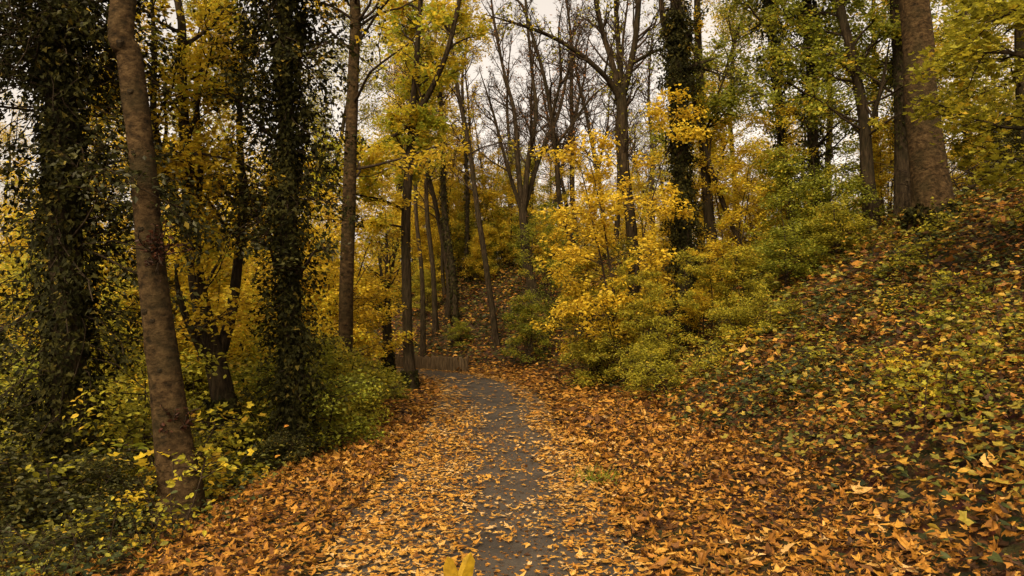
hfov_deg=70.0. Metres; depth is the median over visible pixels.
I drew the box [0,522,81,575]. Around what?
seedling
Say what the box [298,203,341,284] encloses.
woodland sapling
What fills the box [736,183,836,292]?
bank bush
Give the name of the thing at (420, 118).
forked tree
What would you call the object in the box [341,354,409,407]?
undergrowth shrub
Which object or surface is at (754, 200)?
woodland sapling
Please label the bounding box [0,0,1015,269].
sky
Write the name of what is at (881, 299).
seedling
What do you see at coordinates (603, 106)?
bare woodland tree
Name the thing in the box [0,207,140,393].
woodland sapling
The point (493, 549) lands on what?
path
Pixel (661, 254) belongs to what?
golden sapling
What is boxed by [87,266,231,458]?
woodland sapling
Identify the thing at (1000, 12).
maple tree
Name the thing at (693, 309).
bank bush
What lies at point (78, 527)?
seedling
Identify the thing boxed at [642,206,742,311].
woodland sapling
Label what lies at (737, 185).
bank sapling
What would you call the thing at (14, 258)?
woodland sapling
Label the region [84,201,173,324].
woodland sapling
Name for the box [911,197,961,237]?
seedling
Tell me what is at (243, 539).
fallen leaves
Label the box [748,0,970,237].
crooked tree
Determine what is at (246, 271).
woodland sapling
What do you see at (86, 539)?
seedling
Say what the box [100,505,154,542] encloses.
seedling
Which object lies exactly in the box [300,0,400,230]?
woodland tree
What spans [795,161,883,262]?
bank bush
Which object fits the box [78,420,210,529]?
seedling
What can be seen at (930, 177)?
thick tree
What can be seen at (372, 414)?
undergrowth shrub
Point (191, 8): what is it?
woodland tree
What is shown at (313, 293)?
woodland sapling
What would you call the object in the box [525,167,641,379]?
golden sapling
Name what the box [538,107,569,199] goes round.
bare woodland tree
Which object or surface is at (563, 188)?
bare woodland tree
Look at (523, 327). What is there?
slope sapling
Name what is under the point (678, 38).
ivy clad tree
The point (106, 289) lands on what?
woodland sapling
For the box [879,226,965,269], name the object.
seedling
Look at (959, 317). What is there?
seedling
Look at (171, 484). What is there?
seedling
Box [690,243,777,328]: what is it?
bank bush
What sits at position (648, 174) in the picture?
bare woodland tree
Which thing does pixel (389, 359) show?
sapling
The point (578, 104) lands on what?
bare woodland tree
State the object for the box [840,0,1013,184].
woodland tree
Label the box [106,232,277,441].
woodland sapling
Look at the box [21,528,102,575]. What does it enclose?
seedling
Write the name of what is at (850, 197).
woodland sapling
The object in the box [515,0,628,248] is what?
bare woodland tree
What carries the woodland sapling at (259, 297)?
on the ground at (920, 532)
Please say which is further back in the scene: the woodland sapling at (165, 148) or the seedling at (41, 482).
the woodland sapling at (165, 148)
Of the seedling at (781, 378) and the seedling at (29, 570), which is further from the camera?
the seedling at (781, 378)
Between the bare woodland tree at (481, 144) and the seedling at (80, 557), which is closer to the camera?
the seedling at (80, 557)
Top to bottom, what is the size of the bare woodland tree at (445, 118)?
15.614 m
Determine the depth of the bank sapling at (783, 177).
17.22 m
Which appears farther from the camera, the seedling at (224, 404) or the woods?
the woods
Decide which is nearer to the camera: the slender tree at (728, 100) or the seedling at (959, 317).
the seedling at (959, 317)
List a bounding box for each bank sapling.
[692,125,789,291]
[700,100,820,271]
[746,142,841,267]
[780,105,891,253]
[850,102,893,218]
[944,95,1014,198]
[972,102,1023,184]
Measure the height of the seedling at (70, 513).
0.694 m
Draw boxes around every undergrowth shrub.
[0,333,282,551]
[0,391,135,575]
[3,440,215,554]
[108,324,383,476]
[183,320,412,435]
[193,420,312,487]
[229,335,389,454]
[306,335,398,428]
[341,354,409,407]
[374,385,412,403]
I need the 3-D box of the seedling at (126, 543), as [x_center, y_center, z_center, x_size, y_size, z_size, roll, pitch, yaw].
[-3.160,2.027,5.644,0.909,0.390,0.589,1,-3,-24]
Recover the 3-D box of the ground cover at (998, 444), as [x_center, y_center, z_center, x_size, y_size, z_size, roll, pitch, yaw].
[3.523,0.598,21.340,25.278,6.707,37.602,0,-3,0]
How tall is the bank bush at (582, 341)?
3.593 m
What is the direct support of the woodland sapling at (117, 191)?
on the ground at (920, 532)
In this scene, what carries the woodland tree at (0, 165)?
on the ground at (920, 532)
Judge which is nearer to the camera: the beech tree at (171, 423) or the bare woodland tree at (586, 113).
the beech tree at (171, 423)
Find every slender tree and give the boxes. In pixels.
[423,0,529,350]
[643,0,781,309]
[659,1,748,289]
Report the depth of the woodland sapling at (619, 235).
46.69 m
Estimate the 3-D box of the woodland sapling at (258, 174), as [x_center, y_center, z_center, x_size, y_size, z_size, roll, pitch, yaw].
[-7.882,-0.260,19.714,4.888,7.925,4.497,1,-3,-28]
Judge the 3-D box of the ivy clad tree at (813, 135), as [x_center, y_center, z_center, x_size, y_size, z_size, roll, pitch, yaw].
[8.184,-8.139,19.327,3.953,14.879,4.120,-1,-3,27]
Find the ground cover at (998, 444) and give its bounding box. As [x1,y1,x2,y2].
[0,172,1023,575]
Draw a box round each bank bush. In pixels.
[549,237,642,383]
[558,331,651,389]
[582,257,687,389]
[610,332,729,399]
[617,247,714,381]
[664,238,751,346]
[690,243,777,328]
[704,285,810,345]
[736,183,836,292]
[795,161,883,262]
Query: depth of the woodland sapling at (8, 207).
18.52 m
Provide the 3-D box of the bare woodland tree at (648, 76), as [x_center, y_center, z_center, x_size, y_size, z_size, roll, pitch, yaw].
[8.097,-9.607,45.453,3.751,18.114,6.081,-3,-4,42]
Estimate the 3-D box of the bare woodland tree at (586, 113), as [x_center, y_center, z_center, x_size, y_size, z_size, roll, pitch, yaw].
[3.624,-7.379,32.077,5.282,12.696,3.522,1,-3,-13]
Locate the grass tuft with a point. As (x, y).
(591, 478)
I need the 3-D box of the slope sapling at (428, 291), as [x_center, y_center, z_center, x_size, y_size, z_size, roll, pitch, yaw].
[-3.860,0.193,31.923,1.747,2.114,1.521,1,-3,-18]
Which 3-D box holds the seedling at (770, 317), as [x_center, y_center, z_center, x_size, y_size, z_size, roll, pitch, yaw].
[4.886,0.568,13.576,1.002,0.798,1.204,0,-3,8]
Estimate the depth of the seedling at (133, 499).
5.76 m
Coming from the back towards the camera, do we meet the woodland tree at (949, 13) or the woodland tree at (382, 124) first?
the woodland tree at (382, 124)
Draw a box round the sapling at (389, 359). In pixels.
[355,209,420,381]
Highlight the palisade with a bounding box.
[395,354,468,372]
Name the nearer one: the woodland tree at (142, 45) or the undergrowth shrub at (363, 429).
the undergrowth shrub at (363, 429)
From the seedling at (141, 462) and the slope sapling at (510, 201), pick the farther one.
the slope sapling at (510, 201)
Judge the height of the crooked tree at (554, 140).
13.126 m
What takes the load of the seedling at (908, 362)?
on the ground at (920, 532)
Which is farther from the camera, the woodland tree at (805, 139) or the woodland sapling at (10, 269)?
the woodland tree at (805, 139)
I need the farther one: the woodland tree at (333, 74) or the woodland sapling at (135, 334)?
the woodland tree at (333, 74)
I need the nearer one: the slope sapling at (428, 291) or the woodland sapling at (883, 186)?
the woodland sapling at (883, 186)
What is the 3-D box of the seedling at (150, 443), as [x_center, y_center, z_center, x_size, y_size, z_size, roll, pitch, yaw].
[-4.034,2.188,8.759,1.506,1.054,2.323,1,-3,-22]
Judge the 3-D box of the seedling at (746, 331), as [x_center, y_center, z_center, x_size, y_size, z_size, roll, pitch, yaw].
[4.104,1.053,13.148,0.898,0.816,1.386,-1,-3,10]
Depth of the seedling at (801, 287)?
14.70 m
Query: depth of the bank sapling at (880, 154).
18.30 m
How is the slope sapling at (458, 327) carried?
on the ground at (920, 532)
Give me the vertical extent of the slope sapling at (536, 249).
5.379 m
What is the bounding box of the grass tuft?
[572,463,628,486]
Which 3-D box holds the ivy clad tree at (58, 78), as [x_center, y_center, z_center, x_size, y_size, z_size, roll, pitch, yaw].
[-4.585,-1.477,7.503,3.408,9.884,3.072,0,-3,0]
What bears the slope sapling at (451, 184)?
on the ground at (920, 532)
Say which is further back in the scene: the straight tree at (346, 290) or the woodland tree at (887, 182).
the woodland tree at (887, 182)
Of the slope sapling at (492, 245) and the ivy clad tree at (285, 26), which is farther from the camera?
the slope sapling at (492, 245)
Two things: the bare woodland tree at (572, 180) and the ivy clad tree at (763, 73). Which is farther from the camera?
the bare woodland tree at (572, 180)
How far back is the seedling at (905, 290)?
10.36 m
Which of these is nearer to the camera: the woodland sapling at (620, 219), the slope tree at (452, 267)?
the slope tree at (452, 267)
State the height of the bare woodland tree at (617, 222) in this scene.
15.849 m
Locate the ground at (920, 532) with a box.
[0,190,1023,575]
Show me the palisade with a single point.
(439, 363)
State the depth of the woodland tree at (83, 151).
33.91 m
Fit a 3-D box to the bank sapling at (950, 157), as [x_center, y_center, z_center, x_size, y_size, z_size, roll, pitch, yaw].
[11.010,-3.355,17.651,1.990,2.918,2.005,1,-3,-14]
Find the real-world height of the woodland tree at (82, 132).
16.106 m
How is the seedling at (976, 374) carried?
on the ground at (920, 532)
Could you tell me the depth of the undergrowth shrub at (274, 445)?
8.44 m
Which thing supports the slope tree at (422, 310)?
on the ground at (920, 532)
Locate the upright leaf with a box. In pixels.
[443,552,474,575]
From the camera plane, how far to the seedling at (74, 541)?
6.25 m
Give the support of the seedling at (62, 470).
on the ground at (920, 532)
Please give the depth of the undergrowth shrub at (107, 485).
6.59 m
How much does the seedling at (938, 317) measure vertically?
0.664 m
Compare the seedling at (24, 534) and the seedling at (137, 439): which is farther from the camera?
the seedling at (137, 439)
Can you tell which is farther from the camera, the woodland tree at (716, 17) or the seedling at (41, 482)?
the woodland tree at (716, 17)
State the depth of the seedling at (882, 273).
11.93 m
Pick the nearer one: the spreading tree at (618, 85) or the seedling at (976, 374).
the seedling at (976, 374)
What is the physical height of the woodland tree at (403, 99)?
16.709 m
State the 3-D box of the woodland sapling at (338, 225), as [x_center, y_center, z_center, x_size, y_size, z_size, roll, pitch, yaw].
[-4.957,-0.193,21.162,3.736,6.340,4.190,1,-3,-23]
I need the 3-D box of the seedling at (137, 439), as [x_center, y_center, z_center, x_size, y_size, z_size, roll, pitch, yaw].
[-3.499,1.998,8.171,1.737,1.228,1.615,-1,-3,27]
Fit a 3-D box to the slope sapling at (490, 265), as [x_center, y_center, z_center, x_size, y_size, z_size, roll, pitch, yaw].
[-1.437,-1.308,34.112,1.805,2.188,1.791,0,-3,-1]
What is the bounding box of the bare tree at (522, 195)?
[467,0,600,306]
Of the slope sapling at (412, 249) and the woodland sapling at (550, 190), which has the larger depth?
the woodland sapling at (550, 190)
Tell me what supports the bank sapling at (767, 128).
on the ground at (920, 532)
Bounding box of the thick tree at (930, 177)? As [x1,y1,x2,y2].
[897,0,964,242]
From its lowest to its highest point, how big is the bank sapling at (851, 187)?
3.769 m
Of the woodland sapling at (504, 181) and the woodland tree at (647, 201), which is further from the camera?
the woodland tree at (647, 201)
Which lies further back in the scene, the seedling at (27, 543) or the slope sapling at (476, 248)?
the slope sapling at (476, 248)
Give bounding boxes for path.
[319,366,647,575]
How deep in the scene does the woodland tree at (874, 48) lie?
29.84 m
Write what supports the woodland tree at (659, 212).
on the ground at (920, 532)
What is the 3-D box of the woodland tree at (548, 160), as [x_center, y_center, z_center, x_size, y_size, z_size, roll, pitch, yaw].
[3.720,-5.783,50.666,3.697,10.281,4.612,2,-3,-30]
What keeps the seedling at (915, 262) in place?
on the ground at (920, 532)
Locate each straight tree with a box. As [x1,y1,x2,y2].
[250,0,470,363]
[825,0,982,223]
[941,0,1023,173]
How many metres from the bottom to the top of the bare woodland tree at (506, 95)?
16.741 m
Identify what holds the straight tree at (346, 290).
on the ground at (920, 532)
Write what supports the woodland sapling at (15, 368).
on the ground at (920, 532)
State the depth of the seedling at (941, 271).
9.00 m
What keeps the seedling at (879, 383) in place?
on the ground at (920, 532)
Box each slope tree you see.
[364,1,458,356]
[375,0,458,337]
[401,4,471,300]
[402,0,474,325]
[434,0,503,286]
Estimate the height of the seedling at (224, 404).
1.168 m
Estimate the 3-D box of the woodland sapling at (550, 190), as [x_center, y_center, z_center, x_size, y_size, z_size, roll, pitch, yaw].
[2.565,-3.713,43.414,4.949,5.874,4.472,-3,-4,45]
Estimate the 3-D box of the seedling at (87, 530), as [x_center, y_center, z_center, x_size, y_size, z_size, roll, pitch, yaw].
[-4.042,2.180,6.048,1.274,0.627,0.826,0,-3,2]
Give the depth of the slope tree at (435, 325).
30.03 m
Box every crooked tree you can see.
[482,0,623,340]
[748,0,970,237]
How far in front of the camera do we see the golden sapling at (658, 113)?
16.24 m
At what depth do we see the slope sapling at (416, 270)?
33.95 m
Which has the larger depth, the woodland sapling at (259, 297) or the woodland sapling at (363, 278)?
the woodland sapling at (363, 278)
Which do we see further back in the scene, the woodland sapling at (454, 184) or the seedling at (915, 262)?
the woodland sapling at (454, 184)
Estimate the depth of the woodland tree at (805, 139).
46.17 m
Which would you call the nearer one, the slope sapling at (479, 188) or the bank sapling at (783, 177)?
the bank sapling at (783, 177)
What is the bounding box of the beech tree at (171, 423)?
[107,0,205,534]
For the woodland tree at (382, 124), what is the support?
on the ground at (920, 532)
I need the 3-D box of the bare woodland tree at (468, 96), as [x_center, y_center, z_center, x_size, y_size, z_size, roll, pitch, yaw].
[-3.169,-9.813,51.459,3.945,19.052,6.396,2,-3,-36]
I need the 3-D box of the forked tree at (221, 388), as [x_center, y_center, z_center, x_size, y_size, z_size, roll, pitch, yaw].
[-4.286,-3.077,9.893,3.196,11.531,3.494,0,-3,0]
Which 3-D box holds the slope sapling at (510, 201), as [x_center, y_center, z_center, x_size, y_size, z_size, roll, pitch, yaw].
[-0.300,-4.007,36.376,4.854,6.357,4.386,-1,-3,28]
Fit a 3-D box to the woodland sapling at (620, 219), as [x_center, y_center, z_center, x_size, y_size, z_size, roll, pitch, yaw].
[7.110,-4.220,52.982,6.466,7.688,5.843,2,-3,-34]
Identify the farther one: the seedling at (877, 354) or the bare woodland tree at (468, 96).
the bare woodland tree at (468, 96)
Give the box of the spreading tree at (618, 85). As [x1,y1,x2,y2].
[477,0,669,355]
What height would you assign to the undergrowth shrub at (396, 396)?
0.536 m
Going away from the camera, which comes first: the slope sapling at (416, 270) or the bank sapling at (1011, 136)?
the bank sapling at (1011, 136)
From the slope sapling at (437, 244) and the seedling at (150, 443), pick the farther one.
the slope sapling at (437, 244)
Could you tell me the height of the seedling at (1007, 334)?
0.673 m
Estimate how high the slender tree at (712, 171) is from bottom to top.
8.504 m
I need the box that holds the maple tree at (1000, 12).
[902,0,1023,194]
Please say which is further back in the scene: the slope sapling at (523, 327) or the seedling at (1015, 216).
the slope sapling at (523, 327)
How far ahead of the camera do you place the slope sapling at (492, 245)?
36.31 m
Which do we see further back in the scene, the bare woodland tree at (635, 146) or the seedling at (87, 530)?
the bare woodland tree at (635, 146)
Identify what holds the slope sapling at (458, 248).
on the ground at (920, 532)
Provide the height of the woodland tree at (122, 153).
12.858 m
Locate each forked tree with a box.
[85,0,319,466]
[301,0,491,390]
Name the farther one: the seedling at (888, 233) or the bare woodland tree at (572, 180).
the bare woodland tree at (572, 180)
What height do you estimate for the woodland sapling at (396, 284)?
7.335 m
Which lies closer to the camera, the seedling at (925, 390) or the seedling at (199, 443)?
the seedling at (925, 390)
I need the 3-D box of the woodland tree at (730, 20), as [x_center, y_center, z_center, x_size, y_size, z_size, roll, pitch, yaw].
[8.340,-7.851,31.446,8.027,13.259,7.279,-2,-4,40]
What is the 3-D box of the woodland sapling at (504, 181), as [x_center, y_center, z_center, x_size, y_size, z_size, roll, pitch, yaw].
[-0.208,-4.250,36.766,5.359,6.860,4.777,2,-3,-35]
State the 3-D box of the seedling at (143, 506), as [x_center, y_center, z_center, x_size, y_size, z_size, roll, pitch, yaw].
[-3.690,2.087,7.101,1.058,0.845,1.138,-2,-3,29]
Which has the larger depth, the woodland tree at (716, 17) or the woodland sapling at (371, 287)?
the woodland tree at (716, 17)
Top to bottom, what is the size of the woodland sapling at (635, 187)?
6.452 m
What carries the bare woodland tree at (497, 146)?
on the ground at (920, 532)
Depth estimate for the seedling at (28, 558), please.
5.70 m
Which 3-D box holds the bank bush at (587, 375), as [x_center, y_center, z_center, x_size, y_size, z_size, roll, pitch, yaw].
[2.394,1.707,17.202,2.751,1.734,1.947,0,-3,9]
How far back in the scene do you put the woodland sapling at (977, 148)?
24.29 m
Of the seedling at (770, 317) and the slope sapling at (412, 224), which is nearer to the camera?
the seedling at (770, 317)
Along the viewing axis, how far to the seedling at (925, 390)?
6.00 m
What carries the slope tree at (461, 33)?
on the ground at (920, 532)
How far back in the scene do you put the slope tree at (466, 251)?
34.22 m
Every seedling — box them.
[0,464,127,565]
[0,499,148,575]
[0,512,109,575]
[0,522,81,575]
[0,522,84,575]
[0,530,73,575]
[0,562,46,575]
[20,439,153,551]
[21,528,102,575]
[39,526,167,565]
[43,497,155,574]
[47,515,121,552]
[55,526,96,549]
[58,478,143,534]
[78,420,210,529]
[80,461,155,525]
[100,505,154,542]
[105,476,199,554]
[108,401,270,514]
[108,426,218,492]
[108,433,247,496]
[112,407,273,488]
[117,402,265,495]
[125,449,154,471]
[126,444,241,550]
[716,324,766,367]
[746,343,836,391]
[750,298,792,338]
[767,374,831,402]
[770,285,806,307]
[788,322,834,349]
[853,337,932,398]
[865,339,995,432]
[868,245,932,278]
[869,238,933,271]
[871,344,969,405]
[872,289,901,310]
[874,254,928,285]
[877,299,1020,343]
[878,221,901,240]
[878,284,920,316]
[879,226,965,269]
[879,344,949,397]
[901,332,1023,409]
[903,267,964,308]
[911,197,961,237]
[923,307,961,334]
[932,252,1013,304]
[934,297,994,339]
[951,362,1023,426]
[957,304,1023,369]
[958,203,976,220]
[985,202,1023,237]
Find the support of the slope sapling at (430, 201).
on the ground at (920, 532)
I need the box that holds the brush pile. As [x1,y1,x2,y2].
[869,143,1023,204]
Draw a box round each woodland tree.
[0,46,129,284]
[0,92,37,261]
[0,122,11,232]
[18,18,150,232]
[21,45,147,202]
[75,58,225,253]
[127,0,264,219]
[195,0,312,197]
[267,44,344,223]
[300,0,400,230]
[312,32,484,266]
[358,36,411,261]
[359,23,464,324]
[384,45,481,217]
[385,21,469,262]
[446,31,506,230]
[468,83,522,259]
[475,8,541,261]
[475,107,520,215]
[486,87,543,207]
[500,13,562,244]
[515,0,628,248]
[517,37,594,244]
[536,137,587,244]
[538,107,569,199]
[539,0,614,258]
[543,0,643,261]
[560,0,667,257]
[569,68,643,250]
[605,99,650,236]
[608,148,647,245]
[610,0,792,228]
[611,3,669,230]
[612,109,658,240]
[630,92,668,229]
[630,93,697,207]
[634,181,661,238]
[639,155,671,239]
[656,0,799,231]
[733,0,891,209]
[742,125,803,234]
[773,67,842,210]
[832,0,971,215]
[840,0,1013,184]
[856,121,893,218]
[866,0,1014,174]
[936,1,1015,164]
[948,76,1014,195]
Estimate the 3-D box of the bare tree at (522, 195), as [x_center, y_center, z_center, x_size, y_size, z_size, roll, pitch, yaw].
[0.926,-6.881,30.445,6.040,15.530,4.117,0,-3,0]
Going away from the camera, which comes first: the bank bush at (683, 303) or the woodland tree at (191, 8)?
the bank bush at (683, 303)
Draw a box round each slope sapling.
[364,165,434,314]
[371,127,475,263]
[395,122,475,270]
[397,207,436,280]
[411,243,444,290]
[411,269,442,315]
[412,222,455,291]
[424,188,475,267]
[429,125,512,261]
[439,176,495,269]
[441,308,473,346]
[452,148,538,266]
[459,223,497,286]
[462,237,497,282]
[469,201,506,267]
[491,213,518,269]
[498,205,531,265]
[498,292,554,365]
[504,177,561,269]
[512,158,606,282]
[515,201,582,339]
[645,78,758,254]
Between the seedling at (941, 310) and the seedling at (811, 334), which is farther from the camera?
the seedling at (811, 334)
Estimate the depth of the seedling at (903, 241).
12.49 m
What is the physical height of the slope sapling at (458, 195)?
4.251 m
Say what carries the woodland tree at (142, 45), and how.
on the ground at (920, 532)
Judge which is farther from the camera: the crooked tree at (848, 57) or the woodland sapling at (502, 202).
the woodland sapling at (502, 202)
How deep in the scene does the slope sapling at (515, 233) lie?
33.63 m
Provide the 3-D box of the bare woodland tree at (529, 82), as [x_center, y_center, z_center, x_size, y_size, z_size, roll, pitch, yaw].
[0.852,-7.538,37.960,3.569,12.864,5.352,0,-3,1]
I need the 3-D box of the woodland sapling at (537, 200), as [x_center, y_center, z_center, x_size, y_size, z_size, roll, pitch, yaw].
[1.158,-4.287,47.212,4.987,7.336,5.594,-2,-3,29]
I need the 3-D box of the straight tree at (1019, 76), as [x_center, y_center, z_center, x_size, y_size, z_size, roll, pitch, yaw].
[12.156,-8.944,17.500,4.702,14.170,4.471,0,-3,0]
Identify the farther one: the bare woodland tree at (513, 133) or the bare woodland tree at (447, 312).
the bare woodland tree at (513, 133)
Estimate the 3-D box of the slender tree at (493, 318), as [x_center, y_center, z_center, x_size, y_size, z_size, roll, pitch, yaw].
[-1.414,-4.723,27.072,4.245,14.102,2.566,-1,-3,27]
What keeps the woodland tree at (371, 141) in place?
on the ground at (920, 532)
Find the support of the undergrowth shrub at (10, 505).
on the ground at (920, 532)
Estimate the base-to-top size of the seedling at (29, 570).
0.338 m
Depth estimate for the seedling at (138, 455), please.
8.20 m
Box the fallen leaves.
[1,173,1023,575]
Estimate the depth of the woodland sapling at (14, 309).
25.58 m
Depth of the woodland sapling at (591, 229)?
44.52 m
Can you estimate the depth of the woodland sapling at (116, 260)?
19.59 m
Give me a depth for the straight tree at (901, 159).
16.63 m
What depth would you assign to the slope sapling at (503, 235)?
35.75 m
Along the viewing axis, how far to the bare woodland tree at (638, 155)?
57.90 m
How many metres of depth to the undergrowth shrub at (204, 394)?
10.41 m
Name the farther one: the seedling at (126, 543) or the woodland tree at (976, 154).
the woodland tree at (976, 154)
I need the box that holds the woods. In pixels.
[0,209,720,269]
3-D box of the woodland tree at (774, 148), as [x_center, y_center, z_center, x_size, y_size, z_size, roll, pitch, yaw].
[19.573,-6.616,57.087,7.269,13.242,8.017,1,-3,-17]
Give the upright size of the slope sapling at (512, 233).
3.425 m
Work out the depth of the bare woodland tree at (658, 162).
48.89 m
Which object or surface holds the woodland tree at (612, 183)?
on the ground at (920, 532)
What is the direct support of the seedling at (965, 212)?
on the ground at (920, 532)
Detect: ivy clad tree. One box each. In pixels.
[0,0,233,537]
[183,0,386,471]
[640,0,753,349]
[721,0,864,242]
[751,0,892,247]
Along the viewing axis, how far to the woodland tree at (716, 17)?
33.74 m
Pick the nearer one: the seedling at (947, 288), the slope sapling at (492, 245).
the seedling at (947, 288)
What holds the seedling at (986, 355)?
on the ground at (920, 532)
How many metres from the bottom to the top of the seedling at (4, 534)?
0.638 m
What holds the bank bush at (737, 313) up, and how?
on the ground at (920, 532)
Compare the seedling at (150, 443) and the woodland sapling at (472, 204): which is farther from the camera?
the woodland sapling at (472, 204)
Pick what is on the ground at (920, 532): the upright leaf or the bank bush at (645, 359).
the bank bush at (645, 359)
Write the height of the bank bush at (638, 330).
2.934 m
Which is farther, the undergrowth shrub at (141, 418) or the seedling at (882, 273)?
the seedling at (882, 273)
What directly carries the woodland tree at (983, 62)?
on the ground at (920, 532)
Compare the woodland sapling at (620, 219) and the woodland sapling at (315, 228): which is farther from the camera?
the woodland sapling at (620, 219)
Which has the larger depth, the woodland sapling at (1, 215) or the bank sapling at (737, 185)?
the woodland sapling at (1, 215)
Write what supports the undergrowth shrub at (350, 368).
on the ground at (920, 532)
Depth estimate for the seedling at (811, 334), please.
10.77 m
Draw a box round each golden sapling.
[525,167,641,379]
[527,84,715,389]
[617,169,729,331]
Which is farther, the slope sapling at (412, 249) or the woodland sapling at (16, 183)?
the slope sapling at (412, 249)
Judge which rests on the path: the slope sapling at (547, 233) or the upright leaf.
the upright leaf
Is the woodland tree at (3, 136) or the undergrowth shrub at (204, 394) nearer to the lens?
the undergrowth shrub at (204, 394)
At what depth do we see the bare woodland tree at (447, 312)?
30.91 m
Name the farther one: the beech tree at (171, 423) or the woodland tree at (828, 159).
the woodland tree at (828, 159)
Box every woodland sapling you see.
[0,157,117,391]
[0,199,30,256]
[0,202,132,456]
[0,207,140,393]
[0,224,39,333]
[0,252,148,460]
[0,263,27,346]
[5,133,209,345]
[5,213,205,441]
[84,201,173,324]
[87,226,170,349]
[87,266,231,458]
[92,129,274,403]
[92,172,132,285]
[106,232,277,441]
[137,151,300,352]
[140,158,356,414]
[164,212,277,399]
[222,171,341,351]
[229,187,416,376]
[250,160,422,341]
[251,250,377,333]
[265,186,427,366]
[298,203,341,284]
[299,179,402,360]
[420,145,495,258]
[452,186,492,238]
[458,140,564,263]
[482,169,522,262]
[500,166,557,255]
[533,180,592,256]
[576,184,648,248]
[576,205,619,251]
[592,215,625,251]
[593,163,657,250]
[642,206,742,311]
[721,159,786,248]
[832,171,860,211]
[853,157,893,210]
[947,131,1009,179]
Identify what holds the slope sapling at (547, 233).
on the ground at (920, 532)
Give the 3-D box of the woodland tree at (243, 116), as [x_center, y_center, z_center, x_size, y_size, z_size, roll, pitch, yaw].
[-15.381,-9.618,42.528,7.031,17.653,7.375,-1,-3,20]
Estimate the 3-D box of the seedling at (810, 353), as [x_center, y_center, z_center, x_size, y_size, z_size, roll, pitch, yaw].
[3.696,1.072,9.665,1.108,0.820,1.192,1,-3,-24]
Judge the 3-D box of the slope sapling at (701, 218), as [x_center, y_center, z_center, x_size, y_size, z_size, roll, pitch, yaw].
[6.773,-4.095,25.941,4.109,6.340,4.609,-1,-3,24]

